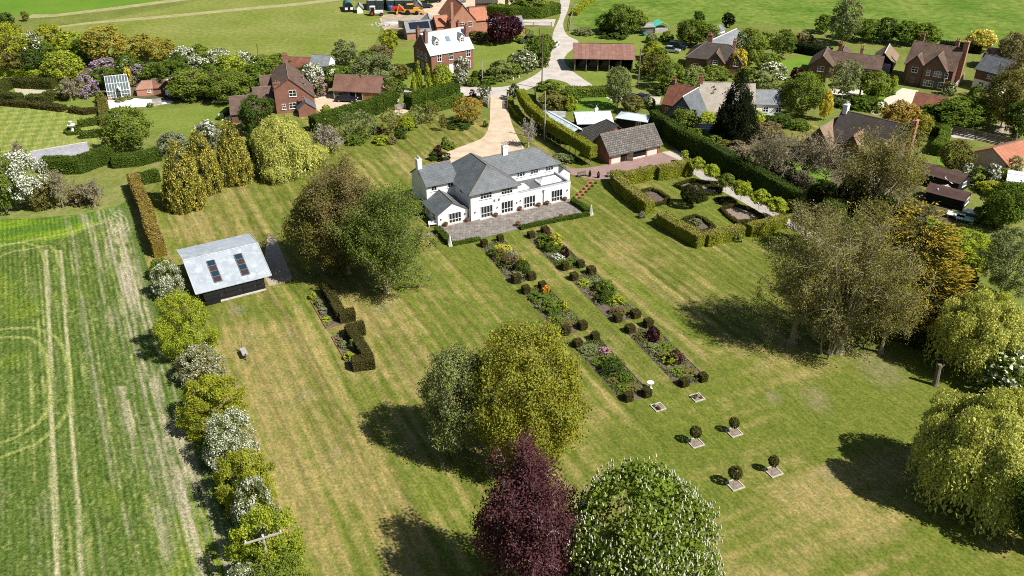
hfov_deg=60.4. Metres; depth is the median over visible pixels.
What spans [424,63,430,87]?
cypress
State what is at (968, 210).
garden table
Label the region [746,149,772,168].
shrub
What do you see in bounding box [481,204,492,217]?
window
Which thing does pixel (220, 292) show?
barn door
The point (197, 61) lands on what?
tree
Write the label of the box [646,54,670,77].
tree
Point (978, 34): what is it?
tree
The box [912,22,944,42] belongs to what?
tree
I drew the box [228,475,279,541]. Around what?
hawthorn
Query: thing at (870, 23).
tree
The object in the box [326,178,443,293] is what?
birch
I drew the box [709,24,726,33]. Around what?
white hut
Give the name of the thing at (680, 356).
border shrub
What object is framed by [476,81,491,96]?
tree
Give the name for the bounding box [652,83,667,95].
shrub
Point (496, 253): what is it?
border shrub
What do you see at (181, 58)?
tree
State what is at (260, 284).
barn door
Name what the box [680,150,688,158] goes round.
standard tree
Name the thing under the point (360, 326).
hedge
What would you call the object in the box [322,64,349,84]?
tree
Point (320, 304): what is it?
ground cover
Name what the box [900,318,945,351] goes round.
shrub
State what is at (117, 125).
tree
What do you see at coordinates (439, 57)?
window
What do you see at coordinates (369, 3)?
door
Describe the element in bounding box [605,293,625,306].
border shrub
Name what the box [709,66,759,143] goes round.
conifer
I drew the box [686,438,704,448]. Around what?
square bed
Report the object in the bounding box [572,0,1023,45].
pasture
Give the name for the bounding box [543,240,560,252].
border shrub
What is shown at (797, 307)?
budding tree
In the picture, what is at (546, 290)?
border shrub
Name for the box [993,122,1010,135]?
track
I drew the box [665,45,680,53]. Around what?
parked car
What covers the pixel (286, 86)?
brick house
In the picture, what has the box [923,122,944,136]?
hedge
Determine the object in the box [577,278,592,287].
border shrub
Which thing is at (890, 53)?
garage
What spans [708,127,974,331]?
undergrowth
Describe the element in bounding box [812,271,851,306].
shrub
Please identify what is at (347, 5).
polytunnel
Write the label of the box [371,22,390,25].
rubble heap
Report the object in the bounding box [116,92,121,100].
door
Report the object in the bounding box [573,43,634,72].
open barn
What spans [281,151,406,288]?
tree
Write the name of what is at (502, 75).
shrub
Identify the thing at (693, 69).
tree
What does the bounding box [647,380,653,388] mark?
bird bath
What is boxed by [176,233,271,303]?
metal roof barn
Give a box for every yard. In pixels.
[315,94,398,111]
[380,0,512,29]
[381,12,426,28]
[566,152,677,179]
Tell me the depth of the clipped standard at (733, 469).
87.47 m
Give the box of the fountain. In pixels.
[67,121,74,130]
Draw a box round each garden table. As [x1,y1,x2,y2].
[946,211,965,217]
[956,214,974,224]
[963,208,980,215]
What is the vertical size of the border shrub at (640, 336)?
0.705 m
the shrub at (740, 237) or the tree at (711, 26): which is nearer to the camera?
the shrub at (740, 237)
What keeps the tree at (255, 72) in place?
on the undergrowth at (154, 96)
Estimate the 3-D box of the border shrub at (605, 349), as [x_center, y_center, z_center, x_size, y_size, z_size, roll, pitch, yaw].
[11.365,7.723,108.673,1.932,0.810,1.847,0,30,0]
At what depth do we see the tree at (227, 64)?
201.38 m
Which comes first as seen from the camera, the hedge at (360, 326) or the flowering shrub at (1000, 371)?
the flowering shrub at (1000, 371)
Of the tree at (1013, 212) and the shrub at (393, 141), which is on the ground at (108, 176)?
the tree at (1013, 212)
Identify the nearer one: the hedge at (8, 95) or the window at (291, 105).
the window at (291, 105)
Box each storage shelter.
[366,0,375,10]
[375,0,386,10]
[386,0,394,10]
[394,0,402,5]
[403,0,414,7]
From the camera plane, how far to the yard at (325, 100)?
191.17 m
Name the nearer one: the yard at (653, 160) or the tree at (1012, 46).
the yard at (653, 160)
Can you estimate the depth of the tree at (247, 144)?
160.67 m
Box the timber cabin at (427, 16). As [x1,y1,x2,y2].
[421,12,432,19]
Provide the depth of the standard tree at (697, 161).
154.44 m
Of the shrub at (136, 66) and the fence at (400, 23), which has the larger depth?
the fence at (400, 23)
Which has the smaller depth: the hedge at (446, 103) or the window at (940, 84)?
the hedge at (446, 103)
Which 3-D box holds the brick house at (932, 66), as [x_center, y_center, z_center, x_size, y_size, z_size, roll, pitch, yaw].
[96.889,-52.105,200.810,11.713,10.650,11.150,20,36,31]
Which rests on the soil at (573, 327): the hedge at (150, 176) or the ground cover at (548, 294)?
the ground cover at (548, 294)
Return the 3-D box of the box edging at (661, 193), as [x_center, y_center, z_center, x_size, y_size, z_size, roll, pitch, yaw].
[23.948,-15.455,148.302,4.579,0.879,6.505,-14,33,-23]
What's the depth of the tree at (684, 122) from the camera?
172.94 m
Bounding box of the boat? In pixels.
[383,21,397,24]
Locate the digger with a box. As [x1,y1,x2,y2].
[396,3,423,14]
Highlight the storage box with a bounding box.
[204,295,220,305]
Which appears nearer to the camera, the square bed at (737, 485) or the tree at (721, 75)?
the square bed at (737, 485)
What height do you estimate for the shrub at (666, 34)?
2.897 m
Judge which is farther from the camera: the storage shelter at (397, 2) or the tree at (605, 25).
the storage shelter at (397, 2)
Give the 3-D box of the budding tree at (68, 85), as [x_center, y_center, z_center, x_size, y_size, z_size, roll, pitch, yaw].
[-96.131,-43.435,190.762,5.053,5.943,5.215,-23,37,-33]
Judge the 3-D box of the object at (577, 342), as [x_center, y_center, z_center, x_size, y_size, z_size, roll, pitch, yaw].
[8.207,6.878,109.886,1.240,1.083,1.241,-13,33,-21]
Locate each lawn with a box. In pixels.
[0,106,102,159]
[54,96,97,114]
[131,117,1023,575]
[140,106,228,133]
[382,36,537,88]
[564,28,692,87]
[565,98,618,111]
[778,52,874,71]
[785,151,831,183]
[848,87,900,112]
[927,215,975,250]
[936,149,969,167]
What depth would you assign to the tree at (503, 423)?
83.90 m
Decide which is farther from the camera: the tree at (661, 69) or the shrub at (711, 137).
the tree at (661, 69)
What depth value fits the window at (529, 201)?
144.42 m
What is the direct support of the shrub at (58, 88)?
on the garden lawn at (81, 102)
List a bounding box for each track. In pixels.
[59,0,338,26]
[951,131,1007,142]
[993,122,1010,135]
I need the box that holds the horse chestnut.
[563,454,726,575]
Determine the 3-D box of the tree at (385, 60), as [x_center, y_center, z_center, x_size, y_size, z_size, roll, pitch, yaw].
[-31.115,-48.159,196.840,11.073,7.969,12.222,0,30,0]
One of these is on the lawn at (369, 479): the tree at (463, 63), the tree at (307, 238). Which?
the tree at (307, 238)
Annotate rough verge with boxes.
[0,162,159,219]
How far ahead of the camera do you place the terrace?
140.57 m
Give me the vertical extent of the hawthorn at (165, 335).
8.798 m
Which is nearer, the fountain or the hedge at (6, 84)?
the fountain
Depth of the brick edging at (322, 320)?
114.76 m
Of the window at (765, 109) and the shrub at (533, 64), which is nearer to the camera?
the window at (765, 109)
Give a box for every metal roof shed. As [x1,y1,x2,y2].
[538,110,581,144]
[549,111,565,117]
[573,106,613,128]
[615,111,650,127]
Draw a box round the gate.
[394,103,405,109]
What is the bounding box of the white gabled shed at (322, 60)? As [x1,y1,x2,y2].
[310,54,335,74]
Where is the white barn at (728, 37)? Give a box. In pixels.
[693,28,746,46]
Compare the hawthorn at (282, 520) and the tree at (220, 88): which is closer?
the hawthorn at (282, 520)
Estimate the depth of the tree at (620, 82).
184.07 m
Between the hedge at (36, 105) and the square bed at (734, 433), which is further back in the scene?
the hedge at (36, 105)
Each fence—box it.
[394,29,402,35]
[398,20,403,27]
[481,93,487,106]
[524,22,551,26]
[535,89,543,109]
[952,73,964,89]
[952,126,1012,144]
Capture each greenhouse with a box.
[104,74,130,100]
[695,123,713,134]
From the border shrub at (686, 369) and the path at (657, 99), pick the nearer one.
the border shrub at (686, 369)
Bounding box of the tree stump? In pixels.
[931,363,944,386]
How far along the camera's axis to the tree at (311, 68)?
193.17 m
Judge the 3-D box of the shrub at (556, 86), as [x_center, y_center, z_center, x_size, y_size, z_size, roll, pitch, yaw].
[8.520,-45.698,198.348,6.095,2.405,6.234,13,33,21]
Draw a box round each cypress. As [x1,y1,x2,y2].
[410,72,416,91]
[414,60,422,89]
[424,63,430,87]
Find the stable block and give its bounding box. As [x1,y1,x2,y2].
[475,0,497,10]
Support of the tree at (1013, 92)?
on the ground at (108, 176)
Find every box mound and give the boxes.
[690,194,708,201]
[703,180,723,188]
[714,196,737,205]
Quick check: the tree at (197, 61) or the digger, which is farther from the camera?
the digger
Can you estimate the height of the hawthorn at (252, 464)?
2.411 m
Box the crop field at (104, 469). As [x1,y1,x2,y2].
[0,202,252,575]
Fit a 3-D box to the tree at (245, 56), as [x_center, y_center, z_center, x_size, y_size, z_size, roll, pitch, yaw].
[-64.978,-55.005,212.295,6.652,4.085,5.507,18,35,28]
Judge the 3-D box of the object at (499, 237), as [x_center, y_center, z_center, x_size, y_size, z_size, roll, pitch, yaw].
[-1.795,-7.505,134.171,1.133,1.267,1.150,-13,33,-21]
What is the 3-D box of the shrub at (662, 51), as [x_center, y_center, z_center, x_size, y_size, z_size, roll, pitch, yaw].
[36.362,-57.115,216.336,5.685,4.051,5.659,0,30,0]
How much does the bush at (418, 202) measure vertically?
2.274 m
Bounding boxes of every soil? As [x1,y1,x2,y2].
[313,294,349,326]
[332,332,357,368]
[480,240,536,284]
[521,288,579,333]
[527,231,585,271]
[572,274,632,322]
[573,341,643,401]
[627,326,699,386]
[645,191,664,201]
[681,183,714,191]
[689,218,708,228]
[726,207,757,220]
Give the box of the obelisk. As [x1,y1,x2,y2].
[447,235,452,246]
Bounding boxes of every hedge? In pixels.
[0,66,44,77]
[0,77,14,91]
[0,91,24,99]
[0,98,67,111]
[10,75,57,89]
[25,89,60,102]
[39,145,113,174]
[63,126,81,135]
[66,105,97,114]
[77,115,100,127]
[78,128,106,139]
[96,96,109,125]
[110,146,161,168]
[126,171,167,257]
[137,168,160,184]
[216,108,229,120]
[308,90,398,132]
[319,282,344,321]
[339,306,355,323]
[343,324,372,354]
[345,319,366,335]
[351,352,375,371]
[403,81,460,109]
[424,92,463,112]
[434,225,451,244]
[451,236,480,245]
[469,31,512,41]
[487,1,560,18]
[508,97,530,124]
[517,88,597,164]
[519,211,589,229]
[565,84,612,97]
[570,0,595,15]
[570,198,589,212]
[609,169,655,214]
[621,164,656,183]
[649,109,806,214]
[655,157,694,180]
[656,210,706,248]
[704,222,746,246]
[745,213,787,236]
[782,40,832,55]
[849,93,878,105]
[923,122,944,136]
[929,122,951,156]
[939,40,982,54]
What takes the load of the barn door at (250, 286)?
in the metal roof barn at (231, 268)
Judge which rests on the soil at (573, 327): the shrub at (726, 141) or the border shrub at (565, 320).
the border shrub at (565, 320)
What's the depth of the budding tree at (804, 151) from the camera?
149.67 m
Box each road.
[402,0,591,96]
[523,19,555,26]
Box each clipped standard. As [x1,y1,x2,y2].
[689,425,702,441]
[728,465,742,484]
[729,417,739,428]
[768,454,779,467]
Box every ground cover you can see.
[314,296,335,325]
[335,333,356,364]
[485,240,529,280]
[525,286,579,331]
[536,231,577,269]
[576,272,632,319]
[577,338,641,400]
[630,323,699,382]
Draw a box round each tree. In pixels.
[0,12,14,24]
[0,21,32,64]
[0,52,32,71]
[0,148,19,212]
[0,149,48,206]
[9,140,28,169]
[17,50,44,70]
[19,31,47,65]
[20,11,28,20]
[29,40,56,60]
[31,23,64,50]
[39,50,86,81]
[40,167,77,207]
[53,31,87,56]
[56,75,82,101]
[67,38,99,62]
[71,178,105,206]
[78,24,127,60]
[93,66,117,86]
[95,104,153,152]
[113,52,143,75]
[123,33,157,57]
[137,62,165,79]
[139,36,177,62]
[150,59,190,81]
[163,54,188,74]
[163,68,210,100]
[169,45,196,64]
[185,56,209,70]
[188,44,208,61]
[197,62,224,84]
[200,68,257,102]
[205,47,229,66]
[214,54,247,75]
[233,50,255,65]
[235,64,264,87]
[237,94,274,131]
[245,123,262,161]
[246,54,278,74]
[268,53,282,67]
[279,181,366,276]
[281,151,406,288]
[302,62,324,90]
[308,118,347,152]
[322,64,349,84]
[331,39,357,64]
[336,110,354,136]
[345,59,372,74]
[348,52,396,83]
[350,108,371,135]
[355,50,380,70]
[359,113,377,139]
[366,44,394,59]
[378,29,398,49]
[379,107,404,131]
[382,78,408,96]
[389,63,412,79]
[408,105,426,125]
[416,341,496,456]
[421,102,440,122]
[430,63,451,85]
[438,114,447,127]
[451,96,482,121]
[452,56,470,79]
[460,317,594,473]
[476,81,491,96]
[486,13,509,44]
[500,14,523,39]
[507,83,518,99]
[509,0,529,4]
[516,0,549,6]
[518,118,540,146]
[536,34,556,56]
[594,14,617,30]
[603,2,637,32]
[605,65,631,108]
[620,94,644,111]
[627,9,649,30]
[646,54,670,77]
[653,59,684,86]
[670,108,702,128]
[674,74,693,85]
[676,18,711,45]
[678,64,707,86]
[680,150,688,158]
[688,156,705,176]
[694,11,704,22]
[694,23,720,42]
[700,64,732,81]
[704,163,719,177]
[717,173,735,191]
[722,12,735,27]
[730,48,747,67]
[730,179,752,197]
[732,27,769,63]
[732,66,762,82]
[740,128,799,176]
[742,217,852,344]
[747,70,777,88]
[748,188,770,207]
[753,53,782,70]
[755,109,765,122]
[757,32,775,47]
[760,61,788,82]
[766,196,788,212]
[770,28,797,58]
[775,79,800,103]
[775,191,942,355]
[777,198,845,253]
[780,71,826,114]
[783,127,830,181]
[788,292,866,361]
[789,67,804,79]
[793,127,856,183]
[806,74,825,90]
[814,14,830,32]
[815,196,847,218]
[818,89,833,120]
[827,59,863,98]
[829,0,864,40]
[832,116,930,209]
[851,198,894,224]
[853,18,886,41]
[853,264,934,354]
[856,70,891,95]
[868,211,939,301]
[875,17,902,42]
[877,99,923,124]
[883,151,933,202]
[890,20,921,44]
[890,75,898,87]
[911,113,934,136]
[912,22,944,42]
[918,103,936,113]
[929,104,958,120]
[931,98,990,131]
[937,139,977,170]
[965,29,998,48]
[965,98,997,122]
[977,224,1023,298]
[979,67,1023,127]
[980,179,1023,226]
[986,49,1023,92]
[998,31,1023,63]
[1000,471,1023,536]
[1002,101,1023,137]
[1004,57,1023,103]
[1005,155,1023,171]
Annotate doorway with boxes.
[349,92,361,99]
[621,150,645,161]
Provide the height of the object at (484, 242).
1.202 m
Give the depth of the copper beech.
69.12 m
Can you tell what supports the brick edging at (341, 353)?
on the lawn at (369, 479)
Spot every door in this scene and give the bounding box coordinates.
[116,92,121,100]
[206,288,224,299]
[224,284,242,297]
[242,280,257,293]
[256,278,264,289]
[363,93,374,99]
[367,2,373,10]
[376,2,381,9]
[627,151,632,160]
[881,63,890,72]
[909,76,915,85]
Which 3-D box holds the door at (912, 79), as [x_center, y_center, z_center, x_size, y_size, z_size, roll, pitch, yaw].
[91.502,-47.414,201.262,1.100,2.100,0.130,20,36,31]
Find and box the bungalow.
[971,139,1023,174]
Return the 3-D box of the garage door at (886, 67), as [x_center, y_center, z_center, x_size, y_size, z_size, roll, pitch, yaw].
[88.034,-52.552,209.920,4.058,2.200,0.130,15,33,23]
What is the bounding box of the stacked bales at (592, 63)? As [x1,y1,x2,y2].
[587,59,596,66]
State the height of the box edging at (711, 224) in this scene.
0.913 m
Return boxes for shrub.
[25,179,56,211]
[55,90,69,100]
[56,81,75,98]
[61,184,96,206]
[73,73,99,99]
[84,72,102,90]
[88,57,119,76]
[94,92,103,102]
[115,97,125,102]
[123,67,134,86]
[124,95,132,99]
[127,63,144,86]
[155,131,187,156]
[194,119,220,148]
[206,124,220,140]
[309,75,328,97]
[309,291,315,299]
[314,299,323,307]
[318,307,328,313]
[321,105,330,111]
[321,316,331,322]
[337,340,349,348]
[343,351,354,360]
[344,135,365,146]
[349,339,354,350]
[370,127,384,134]
[372,135,391,145]
[385,135,396,144]
[394,128,406,139]
[428,151,437,160]
[433,146,442,156]
[437,152,450,160]
[440,136,448,147]
[444,142,456,149]
[457,72,468,85]
[465,77,477,86]
[468,89,476,97]
[470,32,490,43]
[471,70,477,77]
[478,70,484,80]
[479,75,499,84]
[488,60,514,81]
[488,247,497,256]
[492,248,508,260]
[493,244,511,254]
[497,260,510,268]
[502,62,522,78]
[502,252,518,268]
[506,52,524,62]
[509,271,522,276]
[511,49,538,73]
[513,259,530,273]
[515,35,523,41]
[524,34,538,50]
[527,39,550,67]
[528,291,549,301]
[535,233,548,242]
[535,301,548,308]
[536,79,564,90]
[537,89,566,110]
[537,241,550,250]
[541,285,549,293]
[541,297,564,312]
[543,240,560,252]
[543,305,561,315]
[548,232,563,246]
[551,253,565,259]
[552,153,570,164]
[552,316,562,323]
[556,88,583,103]
[557,259,572,266]
[559,247,569,257]
[560,300,567,311]
[560,318,576,325]
[562,312,576,320]
[563,95,577,110]
[564,154,577,163]
[567,257,575,263]
[572,26,594,35]
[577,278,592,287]
[577,343,600,355]
[587,278,602,286]
[588,287,600,295]
[590,356,606,367]
[594,278,616,292]
[594,289,616,303]
[596,29,628,40]
[597,346,611,355]
[599,357,624,377]
[600,354,619,368]
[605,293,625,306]
[607,375,619,383]
[608,308,618,313]
[615,307,629,315]
[616,370,635,382]
[616,382,633,392]
[625,382,640,392]
[633,331,651,341]
[635,52,654,74]
[638,211,645,218]
[641,41,664,61]
[643,97,655,108]
[645,33,657,42]
[645,326,660,342]
[646,343,660,352]
[648,47,670,61]
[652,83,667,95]
[654,341,678,355]
[655,351,669,360]
[659,30,674,41]
[661,352,678,366]
[667,350,685,364]
[671,366,687,377]
[680,366,696,377]
[691,128,709,137]
[692,218,701,225]
[700,111,716,123]
[705,134,723,143]
[719,139,733,151]
[724,140,752,159]
[732,124,759,143]
[734,232,742,242]
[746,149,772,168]
[755,121,784,138]
[764,112,793,127]
[767,159,796,181]
[774,32,797,47]
[787,118,811,130]
[787,170,816,196]
[796,30,814,42]
[807,179,837,201]
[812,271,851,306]
[832,219,864,245]
[834,99,855,109]
[850,98,873,112]
[871,98,887,113]
[871,184,901,204]
[882,87,897,95]
[890,195,919,216]
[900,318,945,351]
[915,129,927,146]
[919,113,942,122]
[931,224,953,237]
[941,81,956,96]
[949,96,968,109]
[959,163,974,179]
[964,84,986,104]
[970,165,991,186]
[971,201,1005,228]
[973,347,1023,390]
[975,180,1002,196]
[981,163,1002,186]
[988,232,1022,254]
[996,168,1010,182]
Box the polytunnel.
[343,0,353,11]
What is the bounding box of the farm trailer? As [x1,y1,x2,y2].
[391,6,403,13]
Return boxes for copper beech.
[463,423,597,575]
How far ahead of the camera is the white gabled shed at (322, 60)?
207.56 m
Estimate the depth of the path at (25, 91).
198.39 m
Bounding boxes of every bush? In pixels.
[408,198,424,215]
[446,119,474,129]
[946,227,996,273]
[951,264,980,288]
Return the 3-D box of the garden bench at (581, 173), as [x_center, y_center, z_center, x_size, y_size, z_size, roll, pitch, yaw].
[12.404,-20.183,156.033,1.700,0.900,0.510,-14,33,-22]
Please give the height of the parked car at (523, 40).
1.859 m
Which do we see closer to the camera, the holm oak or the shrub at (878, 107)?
the holm oak
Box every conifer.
[159,138,207,214]
[185,129,223,196]
[216,117,254,187]
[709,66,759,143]
[822,170,875,219]
[833,195,982,336]
[911,226,972,300]
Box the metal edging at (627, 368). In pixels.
[604,343,652,394]
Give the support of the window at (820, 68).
in the brick house at (823, 61)
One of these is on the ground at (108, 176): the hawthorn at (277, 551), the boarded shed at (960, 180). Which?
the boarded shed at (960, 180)
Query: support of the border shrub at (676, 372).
on the soil at (674, 379)
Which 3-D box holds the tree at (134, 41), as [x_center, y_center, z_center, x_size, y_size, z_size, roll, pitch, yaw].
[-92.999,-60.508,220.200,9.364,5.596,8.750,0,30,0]
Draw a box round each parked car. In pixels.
[334,94,357,102]
[421,3,432,8]
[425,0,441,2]
[518,34,533,43]
[637,92,650,98]
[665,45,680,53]
[669,40,686,50]
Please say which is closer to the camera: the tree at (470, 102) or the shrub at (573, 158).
the shrub at (573, 158)
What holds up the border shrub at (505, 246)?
on the soil at (492, 258)
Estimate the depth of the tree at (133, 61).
202.06 m
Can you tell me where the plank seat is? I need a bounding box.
[239,341,247,360]
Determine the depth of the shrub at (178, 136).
163.64 m
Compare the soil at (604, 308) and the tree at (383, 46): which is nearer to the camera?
the soil at (604, 308)
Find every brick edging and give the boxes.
[310,300,341,328]
[331,336,351,369]
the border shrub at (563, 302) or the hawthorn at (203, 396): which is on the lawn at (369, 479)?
the hawthorn at (203, 396)
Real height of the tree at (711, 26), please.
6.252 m
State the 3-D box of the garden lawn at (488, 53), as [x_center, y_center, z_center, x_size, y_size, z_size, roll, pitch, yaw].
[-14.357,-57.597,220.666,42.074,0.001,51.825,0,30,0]
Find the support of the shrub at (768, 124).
on the undergrowth at (950, 219)
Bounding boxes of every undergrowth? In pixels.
[0,36,332,100]
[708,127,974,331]
[911,309,1023,390]
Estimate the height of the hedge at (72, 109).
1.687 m
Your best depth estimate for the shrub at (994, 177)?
151.42 m
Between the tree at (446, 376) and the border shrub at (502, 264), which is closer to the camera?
the tree at (446, 376)
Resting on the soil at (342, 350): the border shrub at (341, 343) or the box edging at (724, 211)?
the border shrub at (341, 343)
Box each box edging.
[640,187,670,206]
[673,178,723,195]
[682,214,715,231]
[719,202,764,223]
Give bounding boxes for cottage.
[661,76,707,123]
[698,74,755,120]
[755,89,781,115]
[971,53,1015,94]
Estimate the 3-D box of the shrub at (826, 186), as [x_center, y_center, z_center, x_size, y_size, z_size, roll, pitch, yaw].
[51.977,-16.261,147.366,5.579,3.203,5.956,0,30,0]
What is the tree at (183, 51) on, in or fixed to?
on the meadow
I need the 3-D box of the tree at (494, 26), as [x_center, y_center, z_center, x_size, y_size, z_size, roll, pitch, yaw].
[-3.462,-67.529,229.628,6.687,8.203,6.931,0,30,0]
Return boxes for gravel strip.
[265,235,291,285]
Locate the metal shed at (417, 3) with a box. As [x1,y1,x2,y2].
[413,0,421,11]
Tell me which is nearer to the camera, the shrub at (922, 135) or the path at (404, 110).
the shrub at (922, 135)
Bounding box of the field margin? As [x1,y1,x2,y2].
[29,0,185,17]
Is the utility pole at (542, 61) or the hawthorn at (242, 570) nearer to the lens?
the hawthorn at (242, 570)
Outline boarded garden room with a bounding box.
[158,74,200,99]
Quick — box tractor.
[369,6,382,15]
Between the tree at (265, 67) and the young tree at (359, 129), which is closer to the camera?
the young tree at (359, 129)
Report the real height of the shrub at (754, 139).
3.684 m
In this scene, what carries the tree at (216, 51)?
on the meadow
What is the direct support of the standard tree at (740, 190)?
on the lawn at (369, 479)
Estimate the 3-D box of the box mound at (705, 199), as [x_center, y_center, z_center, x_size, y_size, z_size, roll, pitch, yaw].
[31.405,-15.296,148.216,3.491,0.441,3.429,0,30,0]
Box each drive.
[443,96,523,162]
[870,88,917,113]
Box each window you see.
[289,90,296,96]
[289,103,296,108]
[431,186,437,191]
[437,55,441,61]
[449,211,460,223]
[480,192,492,199]
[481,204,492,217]
[501,187,512,195]
[501,200,512,213]
[516,172,524,177]
[524,195,534,207]
[530,169,538,174]
[545,166,552,171]
[551,188,562,201]
[763,107,768,112]
[775,107,781,112]
[817,66,823,71]
[911,67,917,72]
[922,79,933,86]
[933,71,941,77]
[937,82,945,88]
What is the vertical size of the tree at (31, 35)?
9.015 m
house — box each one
[228,52,316,123]
[402,0,524,39]
[409,142,570,225]
[413,20,473,75]
[684,32,745,75]
[800,101,919,176]
[808,41,884,78]
[902,32,970,90]
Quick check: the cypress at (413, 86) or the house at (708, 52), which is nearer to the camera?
the cypress at (413, 86)
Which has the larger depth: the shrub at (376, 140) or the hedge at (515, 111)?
the hedge at (515, 111)
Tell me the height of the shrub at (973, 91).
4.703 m
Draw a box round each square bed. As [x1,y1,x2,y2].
[650,402,666,411]
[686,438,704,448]
[689,392,704,402]
[725,426,742,437]
[725,479,744,491]
[763,466,783,477]
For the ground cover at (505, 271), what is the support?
on the soil at (492, 258)
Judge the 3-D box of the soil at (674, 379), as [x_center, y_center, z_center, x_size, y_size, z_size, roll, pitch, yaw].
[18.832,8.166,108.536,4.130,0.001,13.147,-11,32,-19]
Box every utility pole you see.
[244,530,281,575]
[541,33,542,83]
[544,92,545,139]
[637,48,640,87]
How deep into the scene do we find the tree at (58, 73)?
201.86 m
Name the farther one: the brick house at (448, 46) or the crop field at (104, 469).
the brick house at (448, 46)
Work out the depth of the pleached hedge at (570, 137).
167.98 m
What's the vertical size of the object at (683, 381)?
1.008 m
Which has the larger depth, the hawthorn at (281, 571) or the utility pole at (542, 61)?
the utility pole at (542, 61)
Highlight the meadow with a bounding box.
[0,0,380,92]
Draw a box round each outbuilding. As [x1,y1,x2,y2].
[135,77,169,95]
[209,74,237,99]
[288,56,310,75]
[980,47,1000,59]
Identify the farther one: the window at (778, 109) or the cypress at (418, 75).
the cypress at (418, 75)
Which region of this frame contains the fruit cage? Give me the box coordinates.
[653,19,668,32]
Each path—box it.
[14,88,54,94]
[394,109,409,114]
[575,179,593,198]
[606,96,660,103]
[663,150,684,159]
[693,168,844,255]
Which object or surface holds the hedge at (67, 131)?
on the striped lawn at (30, 129)
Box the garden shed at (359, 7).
[355,2,363,13]
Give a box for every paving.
[108,98,172,108]
[832,90,862,94]
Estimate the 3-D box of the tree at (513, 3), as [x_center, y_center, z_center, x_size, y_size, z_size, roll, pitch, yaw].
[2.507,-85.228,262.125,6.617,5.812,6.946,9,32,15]
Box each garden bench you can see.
[428,220,436,225]
[577,170,585,177]
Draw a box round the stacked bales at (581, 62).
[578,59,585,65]
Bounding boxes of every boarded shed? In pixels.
[922,161,973,189]
[924,182,972,210]
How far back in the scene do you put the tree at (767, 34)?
227.14 m
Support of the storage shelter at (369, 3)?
on the meadow
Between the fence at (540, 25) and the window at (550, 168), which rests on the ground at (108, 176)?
the fence at (540, 25)
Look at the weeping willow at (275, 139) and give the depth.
151.81 m
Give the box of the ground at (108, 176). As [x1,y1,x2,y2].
[0,0,1023,309]
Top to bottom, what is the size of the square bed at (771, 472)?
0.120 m
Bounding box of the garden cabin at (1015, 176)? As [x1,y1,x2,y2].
[1006,170,1023,195]
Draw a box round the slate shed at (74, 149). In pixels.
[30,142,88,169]
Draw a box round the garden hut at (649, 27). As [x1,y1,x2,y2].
[639,22,654,33]
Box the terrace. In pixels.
[423,198,582,240]
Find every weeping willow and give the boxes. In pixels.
[249,115,313,182]
[259,159,297,185]
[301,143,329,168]
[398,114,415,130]
[899,386,1023,545]
[920,286,1023,389]
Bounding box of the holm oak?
[680,183,705,206]
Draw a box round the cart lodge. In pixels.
[332,74,393,99]
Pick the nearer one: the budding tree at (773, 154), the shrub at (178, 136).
the budding tree at (773, 154)
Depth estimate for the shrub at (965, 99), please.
186.09 m
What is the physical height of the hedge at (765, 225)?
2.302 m
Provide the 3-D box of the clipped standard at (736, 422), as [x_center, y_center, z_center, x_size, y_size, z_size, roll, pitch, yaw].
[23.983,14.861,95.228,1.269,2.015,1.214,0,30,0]
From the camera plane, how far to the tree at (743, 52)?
206.75 m
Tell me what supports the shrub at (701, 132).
on the undergrowth at (950, 219)
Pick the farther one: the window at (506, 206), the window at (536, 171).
the window at (536, 171)
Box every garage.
[579,119,662,164]
[875,44,899,73]
[912,92,948,118]
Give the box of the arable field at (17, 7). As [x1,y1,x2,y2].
[0,0,163,17]
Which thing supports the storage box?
on the lawn at (369, 479)
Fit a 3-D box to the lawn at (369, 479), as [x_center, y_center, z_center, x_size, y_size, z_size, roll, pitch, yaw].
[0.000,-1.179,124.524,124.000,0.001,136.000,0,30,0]
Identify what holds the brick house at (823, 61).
on the ground at (108, 176)
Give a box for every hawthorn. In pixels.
[147,257,177,280]
[149,260,184,300]
[149,287,224,362]
[162,305,190,331]
[172,372,251,443]
[173,342,227,389]
[178,353,200,370]
[198,439,233,465]
[199,406,260,478]
[200,384,221,402]
[207,445,277,517]
[216,478,240,508]
[223,501,309,575]
[225,560,263,575]
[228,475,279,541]
[229,527,260,562]
[248,463,267,489]
[249,547,315,575]
[268,531,293,554]
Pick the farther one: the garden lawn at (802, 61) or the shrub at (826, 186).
the garden lawn at (802, 61)

